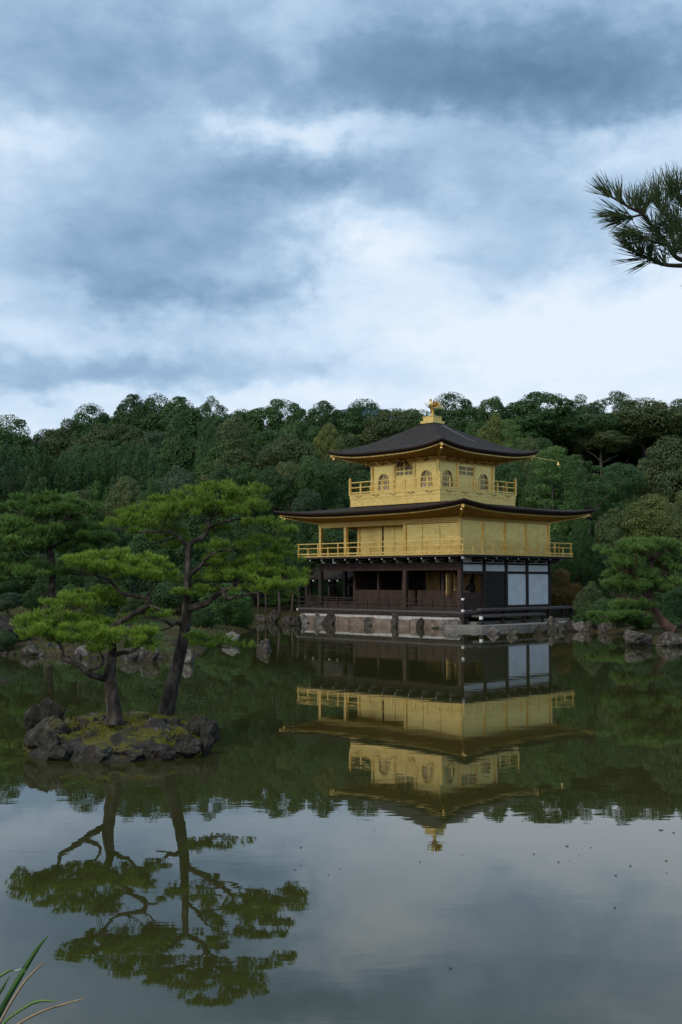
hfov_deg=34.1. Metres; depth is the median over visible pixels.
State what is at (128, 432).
broadleaf tree
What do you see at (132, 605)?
shrub
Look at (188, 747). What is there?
rock
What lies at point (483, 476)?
bell window
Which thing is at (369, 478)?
broadleaf tree
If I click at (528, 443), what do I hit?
broadleaf tree
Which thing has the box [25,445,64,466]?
broadleaf tree
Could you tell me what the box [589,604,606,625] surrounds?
shrub
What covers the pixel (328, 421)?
broadleaf tree
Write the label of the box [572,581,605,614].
shrub
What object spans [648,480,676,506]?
broadleaf tree
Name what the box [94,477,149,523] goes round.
broadleaf tree
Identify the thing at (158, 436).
broadleaf tree
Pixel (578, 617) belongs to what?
shrub
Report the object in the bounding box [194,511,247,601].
broadleaf tree
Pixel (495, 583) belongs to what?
door
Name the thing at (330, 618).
rock
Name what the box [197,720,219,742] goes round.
rock
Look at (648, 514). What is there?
maple tree
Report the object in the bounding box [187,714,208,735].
rock
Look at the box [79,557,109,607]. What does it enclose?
pine tree
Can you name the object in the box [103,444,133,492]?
feathery tree
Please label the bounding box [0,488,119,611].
pine tree
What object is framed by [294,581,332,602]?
broadleaf tree
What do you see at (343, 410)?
mountain
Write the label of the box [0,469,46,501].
broadleaf tree
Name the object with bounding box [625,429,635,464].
bare trunk tree
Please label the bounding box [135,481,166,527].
broadleaf tree
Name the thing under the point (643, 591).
broadleaf tree
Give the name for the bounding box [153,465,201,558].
broadleaf tree
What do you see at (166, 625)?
bank grass
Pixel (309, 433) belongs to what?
broadleaf tree
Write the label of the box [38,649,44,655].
rock
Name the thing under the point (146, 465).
feathery tree
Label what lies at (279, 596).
slender tree
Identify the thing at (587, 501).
pine tree
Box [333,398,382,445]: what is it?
broadleaf tree
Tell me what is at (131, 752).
rock
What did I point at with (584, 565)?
feathery tree
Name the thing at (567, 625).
rock
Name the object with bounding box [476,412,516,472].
broadleaf tree
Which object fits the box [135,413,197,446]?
broadleaf tree
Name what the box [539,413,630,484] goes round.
broadleaf tree
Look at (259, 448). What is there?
broadleaf tree
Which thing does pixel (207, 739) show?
rock
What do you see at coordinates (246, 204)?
sky
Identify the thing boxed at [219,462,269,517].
broadleaf tree
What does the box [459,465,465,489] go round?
panelled door
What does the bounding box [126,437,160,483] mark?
broadleaf tree
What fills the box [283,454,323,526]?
cypress tree
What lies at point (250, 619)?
shrub
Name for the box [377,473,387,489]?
bell window
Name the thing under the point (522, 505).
broadleaf tree
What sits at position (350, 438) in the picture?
broadleaf tree
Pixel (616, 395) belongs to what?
tall tree
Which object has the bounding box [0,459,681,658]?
ground
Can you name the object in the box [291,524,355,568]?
broadleaf tree
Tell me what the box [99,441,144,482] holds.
broadleaf tree
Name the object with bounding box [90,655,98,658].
rock
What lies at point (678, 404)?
broadleaf tree
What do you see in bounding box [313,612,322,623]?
rock
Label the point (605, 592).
broadleaf tree
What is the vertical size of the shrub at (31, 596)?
1.798 m
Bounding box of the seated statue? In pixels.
[465,580,475,592]
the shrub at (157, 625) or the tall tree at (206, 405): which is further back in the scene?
the tall tree at (206, 405)
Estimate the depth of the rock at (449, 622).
68.14 m
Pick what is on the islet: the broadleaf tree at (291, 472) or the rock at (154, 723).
the rock at (154, 723)
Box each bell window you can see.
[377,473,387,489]
[420,469,431,486]
[444,470,452,486]
[480,473,487,489]
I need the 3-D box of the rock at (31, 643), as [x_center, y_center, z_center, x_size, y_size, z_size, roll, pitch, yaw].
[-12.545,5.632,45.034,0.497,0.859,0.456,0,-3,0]
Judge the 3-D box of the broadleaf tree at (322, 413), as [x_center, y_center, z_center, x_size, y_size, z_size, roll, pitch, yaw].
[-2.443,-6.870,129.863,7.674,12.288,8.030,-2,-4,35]
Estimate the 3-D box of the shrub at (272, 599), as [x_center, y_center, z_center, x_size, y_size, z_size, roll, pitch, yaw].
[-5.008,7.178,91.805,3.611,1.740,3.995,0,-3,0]
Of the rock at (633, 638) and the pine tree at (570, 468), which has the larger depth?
the pine tree at (570, 468)
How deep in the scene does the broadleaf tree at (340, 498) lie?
99.28 m
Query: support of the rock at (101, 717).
on the islet
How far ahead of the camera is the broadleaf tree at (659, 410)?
124.49 m
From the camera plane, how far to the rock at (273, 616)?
78.38 m
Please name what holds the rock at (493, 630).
in the pond water
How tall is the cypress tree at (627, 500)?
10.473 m
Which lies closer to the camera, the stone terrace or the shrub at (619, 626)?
the shrub at (619, 626)
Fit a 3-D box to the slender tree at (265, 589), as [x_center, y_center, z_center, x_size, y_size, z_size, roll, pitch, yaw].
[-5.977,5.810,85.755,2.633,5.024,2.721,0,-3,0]
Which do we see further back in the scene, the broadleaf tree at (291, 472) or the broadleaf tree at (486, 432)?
the broadleaf tree at (486, 432)
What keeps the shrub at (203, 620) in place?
on the ground at (656, 631)
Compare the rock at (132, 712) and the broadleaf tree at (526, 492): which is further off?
the broadleaf tree at (526, 492)
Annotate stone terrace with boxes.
[444,621,573,629]
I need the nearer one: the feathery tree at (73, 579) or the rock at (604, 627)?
the rock at (604, 627)
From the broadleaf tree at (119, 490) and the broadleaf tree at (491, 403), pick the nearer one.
the broadleaf tree at (119, 490)
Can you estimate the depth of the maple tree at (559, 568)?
89.22 m
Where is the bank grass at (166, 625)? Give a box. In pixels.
[0,604,253,654]
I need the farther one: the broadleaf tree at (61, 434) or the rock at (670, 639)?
the broadleaf tree at (61, 434)
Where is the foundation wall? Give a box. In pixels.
[298,615,467,627]
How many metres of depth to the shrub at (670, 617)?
56.11 m
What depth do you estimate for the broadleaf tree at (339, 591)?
97.05 m
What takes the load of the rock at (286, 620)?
in the pond water
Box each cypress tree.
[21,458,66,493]
[149,413,195,491]
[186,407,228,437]
[191,413,219,481]
[208,412,227,421]
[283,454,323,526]
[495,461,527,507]
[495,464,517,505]
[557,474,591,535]
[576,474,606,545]
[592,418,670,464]
[602,484,637,515]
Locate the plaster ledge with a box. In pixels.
[304,612,467,620]
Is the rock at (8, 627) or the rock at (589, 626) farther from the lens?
the rock at (589, 626)
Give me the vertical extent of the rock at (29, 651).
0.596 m
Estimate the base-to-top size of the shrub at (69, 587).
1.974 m
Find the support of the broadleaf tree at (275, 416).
on the ground at (656, 631)
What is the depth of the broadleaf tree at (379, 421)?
126.25 m
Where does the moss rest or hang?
on the islet
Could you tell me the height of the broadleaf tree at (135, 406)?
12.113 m
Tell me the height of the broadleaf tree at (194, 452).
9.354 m
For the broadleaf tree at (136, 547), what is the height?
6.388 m
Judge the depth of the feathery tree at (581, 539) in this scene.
85.73 m
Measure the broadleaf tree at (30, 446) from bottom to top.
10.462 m
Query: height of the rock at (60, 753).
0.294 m
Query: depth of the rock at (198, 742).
18.99 m
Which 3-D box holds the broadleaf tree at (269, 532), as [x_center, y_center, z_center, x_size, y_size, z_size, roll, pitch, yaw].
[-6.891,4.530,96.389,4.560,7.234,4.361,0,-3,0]
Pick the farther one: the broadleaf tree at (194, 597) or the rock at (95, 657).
the broadleaf tree at (194, 597)
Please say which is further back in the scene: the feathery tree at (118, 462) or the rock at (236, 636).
the feathery tree at (118, 462)
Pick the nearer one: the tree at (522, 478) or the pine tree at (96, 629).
the pine tree at (96, 629)
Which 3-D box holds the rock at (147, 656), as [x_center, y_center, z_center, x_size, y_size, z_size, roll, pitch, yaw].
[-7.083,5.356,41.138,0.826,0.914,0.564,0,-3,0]
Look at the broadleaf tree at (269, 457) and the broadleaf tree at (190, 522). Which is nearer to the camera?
the broadleaf tree at (190, 522)
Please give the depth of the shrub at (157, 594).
75.02 m
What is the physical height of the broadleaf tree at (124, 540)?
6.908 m
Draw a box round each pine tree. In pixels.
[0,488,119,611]
[8,545,182,724]
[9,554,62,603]
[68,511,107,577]
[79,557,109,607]
[98,477,311,716]
[500,419,527,483]
[525,445,586,599]
[552,459,623,580]
[561,454,588,593]
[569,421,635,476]
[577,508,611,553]
[591,535,681,631]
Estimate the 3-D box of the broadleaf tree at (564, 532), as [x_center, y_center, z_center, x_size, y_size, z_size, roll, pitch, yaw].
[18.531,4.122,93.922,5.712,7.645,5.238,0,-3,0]
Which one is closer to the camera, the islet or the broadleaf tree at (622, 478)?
the islet
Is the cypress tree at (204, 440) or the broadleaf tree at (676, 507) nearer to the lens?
the broadleaf tree at (676, 507)
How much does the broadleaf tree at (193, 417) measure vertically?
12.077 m
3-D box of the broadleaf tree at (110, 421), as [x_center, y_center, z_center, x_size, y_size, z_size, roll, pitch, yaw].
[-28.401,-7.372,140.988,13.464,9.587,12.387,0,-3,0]
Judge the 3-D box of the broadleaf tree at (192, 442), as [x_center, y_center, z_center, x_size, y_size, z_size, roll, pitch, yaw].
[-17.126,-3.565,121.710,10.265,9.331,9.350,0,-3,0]
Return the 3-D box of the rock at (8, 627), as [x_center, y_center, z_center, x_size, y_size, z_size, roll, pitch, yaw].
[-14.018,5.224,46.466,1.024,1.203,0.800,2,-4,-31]
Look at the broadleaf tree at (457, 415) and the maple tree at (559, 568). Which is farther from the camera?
the broadleaf tree at (457, 415)
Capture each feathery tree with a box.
[0,439,38,513]
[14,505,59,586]
[19,446,60,493]
[36,551,91,606]
[49,446,92,537]
[78,442,114,497]
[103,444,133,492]
[116,436,158,499]
[275,498,326,606]
[551,541,601,599]
[567,518,592,589]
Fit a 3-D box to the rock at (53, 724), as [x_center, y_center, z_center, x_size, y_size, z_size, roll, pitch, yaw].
[-5.104,3.948,19.303,0.814,0.743,0.852,-14,-3,-1]
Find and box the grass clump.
[0,935,84,1023]
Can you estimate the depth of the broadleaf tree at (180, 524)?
89.81 m
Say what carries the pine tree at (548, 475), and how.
on the ground at (656, 631)
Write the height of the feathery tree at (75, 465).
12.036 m
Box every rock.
[0,615,12,627]
[0,623,17,645]
[19,646,38,655]
[23,696,65,731]
[23,715,68,750]
[26,641,35,647]
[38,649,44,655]
[38,729,60,751]
[46,745,73,760]
[74,645,88,655]
[74,654,81,658]
[75,712,105,720]
[80,744,112,761]
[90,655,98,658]
[112,744,143,760]
[121,646,140,660]
[127,711,149,714]
[138,645,159,661]
[141,717,170,731]
[142,742,176,760]
[170,639,176,645]
[172,738,200,757]
[184,649,193,663]
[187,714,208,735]
[192,738,201,747]
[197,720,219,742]
[200,727,213,754]
[222,631,239,643]
[255,614,265,622]
[257,639,271,650]
[266,609,280,622]
[281,615,291,624]
[289,616,301,625]
[300,613,309,622]
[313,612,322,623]
[323,611,335,623]
[364,617,371,625]
[391,613,398,626]
[416,618,424,627]
[439,619,461,628]
[487,627,499,633]
[506,626,518,634]
[533,625,548,633]
[546,616,559,630]
[559,626,565,631]
[563,619,575,631]
[572,621,585,631]
[585,620,597,631]
[597,622,615,632]
[623,630,653,645]
[655,631,681,646]
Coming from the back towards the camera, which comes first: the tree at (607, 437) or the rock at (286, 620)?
the tree at (607, 437)
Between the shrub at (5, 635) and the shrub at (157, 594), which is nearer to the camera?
the shrub at (5, 635)
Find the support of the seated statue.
on the golden pavilion
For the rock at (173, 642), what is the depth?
45.09 m
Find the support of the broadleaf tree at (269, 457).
on the ground at (656, 631)
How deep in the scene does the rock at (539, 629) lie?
62.48 m
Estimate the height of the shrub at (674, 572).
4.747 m
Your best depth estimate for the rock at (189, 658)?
40.07 m
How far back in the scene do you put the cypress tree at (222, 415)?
144.57 m
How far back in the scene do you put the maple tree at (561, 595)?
81.39 m
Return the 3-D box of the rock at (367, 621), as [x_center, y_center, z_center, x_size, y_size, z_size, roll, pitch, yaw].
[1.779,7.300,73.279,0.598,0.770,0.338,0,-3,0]
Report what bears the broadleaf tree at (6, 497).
on the ground at (656, 631)
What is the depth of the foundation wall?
72.58 m
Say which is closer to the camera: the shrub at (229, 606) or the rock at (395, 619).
the shrub at (229, 606)
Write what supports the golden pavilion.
on the ground at (656, 631)
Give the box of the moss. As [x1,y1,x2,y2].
[22,711,200,756]
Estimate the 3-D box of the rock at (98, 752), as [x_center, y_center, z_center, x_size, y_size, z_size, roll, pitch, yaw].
[-4.076,4.062,18.617,0.601,0.391,0.438,-2,-4,23]
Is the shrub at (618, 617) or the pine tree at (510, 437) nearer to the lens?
the shrub at (618, 617)
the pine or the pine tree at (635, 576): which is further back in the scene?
the pine tree at (635, 576)
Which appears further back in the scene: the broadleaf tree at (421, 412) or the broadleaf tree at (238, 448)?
the broadleaf tree at (421, 412)
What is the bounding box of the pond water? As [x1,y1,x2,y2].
[0,622,681,1023]
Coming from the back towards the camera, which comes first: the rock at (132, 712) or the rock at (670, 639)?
the rock at (670, 639)
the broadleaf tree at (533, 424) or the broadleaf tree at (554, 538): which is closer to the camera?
the broadleaf tree at (554, 538)
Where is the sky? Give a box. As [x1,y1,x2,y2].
[0,0,681,438]
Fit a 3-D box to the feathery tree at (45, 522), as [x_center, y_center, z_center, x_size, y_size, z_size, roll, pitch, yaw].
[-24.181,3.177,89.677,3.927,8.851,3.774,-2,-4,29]
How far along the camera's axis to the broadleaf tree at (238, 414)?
130.65 m
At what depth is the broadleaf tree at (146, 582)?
77.46 m
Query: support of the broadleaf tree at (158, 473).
on the ground at (656, 631)
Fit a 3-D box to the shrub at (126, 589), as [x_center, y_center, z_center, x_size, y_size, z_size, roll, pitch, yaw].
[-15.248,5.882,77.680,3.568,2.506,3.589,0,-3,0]
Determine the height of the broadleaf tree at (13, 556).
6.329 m
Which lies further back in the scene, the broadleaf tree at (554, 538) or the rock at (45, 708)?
the broadleaf tree at (554, 538)
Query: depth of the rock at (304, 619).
77.44 m
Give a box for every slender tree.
[244,551,261,612]
[252,559,272,612]
[260,554,288,612]
[281,552,308,611]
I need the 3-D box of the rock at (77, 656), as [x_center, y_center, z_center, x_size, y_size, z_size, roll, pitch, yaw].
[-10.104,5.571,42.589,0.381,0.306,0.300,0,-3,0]
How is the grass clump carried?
on the ground at (656, 631)
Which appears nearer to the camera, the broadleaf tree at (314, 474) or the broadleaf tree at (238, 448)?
the broadleaf tree at (314, 474)
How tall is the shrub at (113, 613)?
1.707 m
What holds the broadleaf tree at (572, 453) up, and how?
on the ground at (656, 631)
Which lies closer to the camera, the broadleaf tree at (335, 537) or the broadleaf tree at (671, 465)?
the broadleaf tree at (335, 537)
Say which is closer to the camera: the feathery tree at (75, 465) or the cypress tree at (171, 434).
the feathery tree at (75, 465)
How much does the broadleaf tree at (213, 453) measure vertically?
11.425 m
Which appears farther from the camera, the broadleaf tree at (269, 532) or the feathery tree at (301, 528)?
the broadleaf tree at (269, 532)
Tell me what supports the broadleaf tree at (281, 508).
on the ground at (656, 631)
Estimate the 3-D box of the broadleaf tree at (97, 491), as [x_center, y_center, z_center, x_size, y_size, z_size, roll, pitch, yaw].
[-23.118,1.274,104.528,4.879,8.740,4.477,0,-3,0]
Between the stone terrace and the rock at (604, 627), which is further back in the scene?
the stone terrace
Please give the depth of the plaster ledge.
72.72 m
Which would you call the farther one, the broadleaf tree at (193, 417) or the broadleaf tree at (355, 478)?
the broadleaf tree at (193, 417)
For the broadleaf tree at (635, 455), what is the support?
on the ground at (656, 631)
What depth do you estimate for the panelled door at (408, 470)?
75.80 m
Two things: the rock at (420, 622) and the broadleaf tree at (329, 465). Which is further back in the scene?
the broadleaf tree at (329, 465)
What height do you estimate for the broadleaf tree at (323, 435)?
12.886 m
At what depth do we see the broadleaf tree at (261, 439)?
118.11 m
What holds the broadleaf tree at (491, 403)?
on the ground at (656, 631)
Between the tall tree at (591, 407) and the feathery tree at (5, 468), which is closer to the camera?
the feathery tree at (5, 468)
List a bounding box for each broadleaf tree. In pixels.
[0,414,44,474]
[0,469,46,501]
[0,479,27,514]
[0,525,44,565]
[0,570,33,604]
[15,474,64,547]
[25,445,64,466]
[26,428,60,462]
[37,418,82,462]
[51,519,76,581]
[52,465,84,535]
[57,443,98,482]
[58,422,122,458]
[61,490,97,580]
[62,403,121,448]
[79,480,110,522]
[81,572,145,612]
[87,523,131,559]
[88,440,150,495]
[91,415,122,425]
[93,423,156,457]
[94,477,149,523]
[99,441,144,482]
[101,475,146,528]
[112,394,159,431]
[116,523,150,553]
[118,562,183,610]
[124,393,185,433]
[124,528,173,582]
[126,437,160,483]
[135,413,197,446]
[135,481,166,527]
[136,512,198,604]
[138,430,176,465]
[139,463,168,497]
[145,437,213,470]
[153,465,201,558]
[157,396,216,446]
[162,513,238,601]
[174,559,215,607]
[184,439,248,517]
[194,440,250,486]
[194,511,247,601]
[196,417,258,493]
[203,462,244,536]
[212,409,266,450]
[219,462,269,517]
[228,522,271,600]
[234,524,280,603]
[238,429,286,530]
[241,445,279,535]
[242,399,314,448]
[251,465,296,589]
[253,433,321,511]
[254,493,289,527]
[260,523,284,598]
[269,460,305,596]
[271,421,326,461]
[276,521,307,597]
[287,400,359,446]
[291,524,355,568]
[292,488,321,598]
[293,456,336,582]
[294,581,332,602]
[313,422,345,470]
[314,419,356,433]
[315,462,348,502]
[319,463,352,509]
[320,433,368,487]
[324,581,342,595]
[326,529,356,554]
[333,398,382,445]
[344,469,370,533]
[355,408,425,445]
[359,470,370,493]
[361,421,405,444]
[403,409,430,430]
[430,391,487,435]
[464,396,518,440]
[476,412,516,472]
[487,391,586,451]
[504,437,573,484]
[514,436,546,483]
[518,463,562,508]
[521,456,561,509]
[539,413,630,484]
[550,414,618,466]
[550,520,586,555]
[550,534,585,581]
[581,554,640,609]
[586,514,635,566]
[593,397,681,479]
[594,462,647,521]
[594,508,641,555]
[612,563,665,611]
[624,482,647,522]
[626,414,678,468]
[634,434,681,508]
[646,399,681,454]
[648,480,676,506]
[660,490,681,548]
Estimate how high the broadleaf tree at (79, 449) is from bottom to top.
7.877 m
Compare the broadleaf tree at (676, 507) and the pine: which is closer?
the pine
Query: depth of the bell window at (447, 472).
74.81 m
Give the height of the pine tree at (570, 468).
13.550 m
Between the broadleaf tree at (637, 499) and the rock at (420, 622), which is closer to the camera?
the rock at (420, 622)
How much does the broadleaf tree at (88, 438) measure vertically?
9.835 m
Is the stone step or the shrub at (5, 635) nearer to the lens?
the shrub at (5, 635)
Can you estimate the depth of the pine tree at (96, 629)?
19.39 m
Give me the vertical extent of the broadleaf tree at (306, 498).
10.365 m
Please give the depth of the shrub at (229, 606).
65.38 m
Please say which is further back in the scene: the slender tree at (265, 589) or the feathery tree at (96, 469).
the feathery tree at (96, 469)
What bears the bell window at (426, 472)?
in the golden pavilion
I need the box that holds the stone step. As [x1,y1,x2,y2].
[468,618,568,624]
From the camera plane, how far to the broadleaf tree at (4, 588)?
76.48 m
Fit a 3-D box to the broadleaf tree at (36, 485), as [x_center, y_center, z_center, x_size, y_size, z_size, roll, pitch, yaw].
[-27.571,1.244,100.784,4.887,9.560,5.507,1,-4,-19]
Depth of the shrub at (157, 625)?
47.67 m
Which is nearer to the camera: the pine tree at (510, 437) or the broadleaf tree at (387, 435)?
the pine tree at (510, 437)
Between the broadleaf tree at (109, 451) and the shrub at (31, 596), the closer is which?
the shrub at (31, 596)
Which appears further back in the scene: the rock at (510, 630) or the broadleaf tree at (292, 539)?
the broadleaf tree at (292, 539)
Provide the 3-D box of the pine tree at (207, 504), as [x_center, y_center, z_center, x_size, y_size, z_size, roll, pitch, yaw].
[-2.603,1.767,21.480,4.137,4.968,2.115,0,-3,0]
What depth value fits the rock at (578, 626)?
64.82 m
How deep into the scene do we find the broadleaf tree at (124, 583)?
76.30 m
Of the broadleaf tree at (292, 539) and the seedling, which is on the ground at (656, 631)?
the broadleaf tree at (292, 539)
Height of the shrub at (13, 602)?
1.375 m
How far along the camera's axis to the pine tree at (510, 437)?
112.45 m
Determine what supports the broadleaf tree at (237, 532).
on the ground at (656, 631)
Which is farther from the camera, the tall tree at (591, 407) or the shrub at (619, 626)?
the tall tree at (591, 407)
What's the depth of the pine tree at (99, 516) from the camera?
95.28 m
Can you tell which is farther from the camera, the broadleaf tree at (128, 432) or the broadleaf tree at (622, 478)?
the broadleaf tree at (128, 432)
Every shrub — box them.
[0,592,25,615]
[0,629,30,651]
[13,626,32,641]
[20,588,44,611]
[56,584,82,611]
[82,601,116,619]
[110,579,145,608]
[119,597,155,616]
[140,579,192,613]
[149,622,168,639]
[188,629,211,646]
[191,606,216,626]
[198,582,253,624]
[231,608,254,628]
[260,589,297,605]
[570,606,589,622]
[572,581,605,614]
[584,609,656,628]
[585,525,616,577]
[587,598,616,621]
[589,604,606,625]
[611,610,627,627]
[631,613,652,628]
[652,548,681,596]
[653,611,681,628]
[661,586,681,626]
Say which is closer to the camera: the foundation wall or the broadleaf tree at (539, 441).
the foundation wall
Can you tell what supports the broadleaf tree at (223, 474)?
on the ground at (656, 631)
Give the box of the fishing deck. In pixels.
[304,561,356,606]
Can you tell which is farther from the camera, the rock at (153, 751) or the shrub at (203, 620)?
the shrub at (203, 620)
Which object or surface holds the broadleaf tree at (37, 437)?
on the ground at (656, 631)
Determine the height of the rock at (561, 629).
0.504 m
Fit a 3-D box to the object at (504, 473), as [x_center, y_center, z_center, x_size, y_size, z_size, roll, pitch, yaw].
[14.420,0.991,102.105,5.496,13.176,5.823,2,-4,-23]
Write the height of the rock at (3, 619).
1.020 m
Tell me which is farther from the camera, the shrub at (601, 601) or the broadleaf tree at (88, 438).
the broadleaf tree at (88, 438)
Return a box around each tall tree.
[199,395,227,438]
[570,394,606,469]
[590,390,635,462]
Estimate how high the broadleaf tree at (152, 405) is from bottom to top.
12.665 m
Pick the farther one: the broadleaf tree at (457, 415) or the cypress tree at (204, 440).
the broadleaf tree at (457, 415)
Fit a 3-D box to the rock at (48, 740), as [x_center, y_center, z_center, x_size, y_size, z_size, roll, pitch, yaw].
[-4.949,3.930,18.850,0.387,0.500,0.276,0,-3,0]
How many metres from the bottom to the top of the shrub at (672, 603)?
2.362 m
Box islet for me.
[24,712,200,761]
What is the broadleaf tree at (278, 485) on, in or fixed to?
on the ground at (656, 631)
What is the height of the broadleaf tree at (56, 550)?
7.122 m
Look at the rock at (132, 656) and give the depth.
41.67 m
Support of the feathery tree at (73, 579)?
on the ground at (656, 631)
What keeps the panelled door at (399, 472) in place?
in the golden pavilion
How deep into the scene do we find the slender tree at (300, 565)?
85.49 m
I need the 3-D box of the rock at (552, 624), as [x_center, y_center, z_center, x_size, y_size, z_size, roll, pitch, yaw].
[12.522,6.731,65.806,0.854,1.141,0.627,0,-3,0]
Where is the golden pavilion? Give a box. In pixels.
[274,399,595,624]
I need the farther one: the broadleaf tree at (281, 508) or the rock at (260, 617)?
the broadleaf tree at (281, 508)
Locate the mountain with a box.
[341,407,406,421]
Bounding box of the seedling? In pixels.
[58,704,75,718]
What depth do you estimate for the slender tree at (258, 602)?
85.67 m
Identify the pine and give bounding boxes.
[584,162,681,286]
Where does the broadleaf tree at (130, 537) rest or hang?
on the ground at (656, 631)
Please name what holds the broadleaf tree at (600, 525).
on the ground at (656, 631)
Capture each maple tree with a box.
[551,562,576,597]
[551,568,581,605]
[621,493,681,553]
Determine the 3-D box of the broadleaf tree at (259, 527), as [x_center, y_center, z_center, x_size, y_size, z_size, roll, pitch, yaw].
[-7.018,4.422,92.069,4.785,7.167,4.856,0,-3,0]
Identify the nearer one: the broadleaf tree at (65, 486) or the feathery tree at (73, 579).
the feathery tree at (73, 579)
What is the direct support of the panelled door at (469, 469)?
in the golden pavilion
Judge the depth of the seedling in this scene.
20.11 m
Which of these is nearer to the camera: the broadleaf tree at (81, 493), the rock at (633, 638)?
the rock at (633, 638)
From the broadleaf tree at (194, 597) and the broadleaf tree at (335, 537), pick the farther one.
the broadleaf tree at (335, 537)
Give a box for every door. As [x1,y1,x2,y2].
[396,468,403,490]
[404,465,412,489]
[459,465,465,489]
[466,466,473,490]
[486,574,504,607]
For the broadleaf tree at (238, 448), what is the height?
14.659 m
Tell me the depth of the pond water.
12.89 m
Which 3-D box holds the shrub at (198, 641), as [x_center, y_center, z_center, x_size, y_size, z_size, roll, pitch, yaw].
[-6.323,5.709,49.770,1.652,0.943,1.374,-2,-4,24]
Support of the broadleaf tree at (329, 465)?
on the ground at (656, 631)
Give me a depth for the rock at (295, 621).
72.72 m
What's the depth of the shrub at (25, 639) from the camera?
47.13 m
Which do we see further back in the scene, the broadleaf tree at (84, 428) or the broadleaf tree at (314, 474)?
the broadleaf tree at (84, 428)
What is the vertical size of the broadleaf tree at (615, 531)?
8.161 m
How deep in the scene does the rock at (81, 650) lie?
42.70 m
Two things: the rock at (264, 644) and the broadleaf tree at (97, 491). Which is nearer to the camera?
the rock at (264, 644)

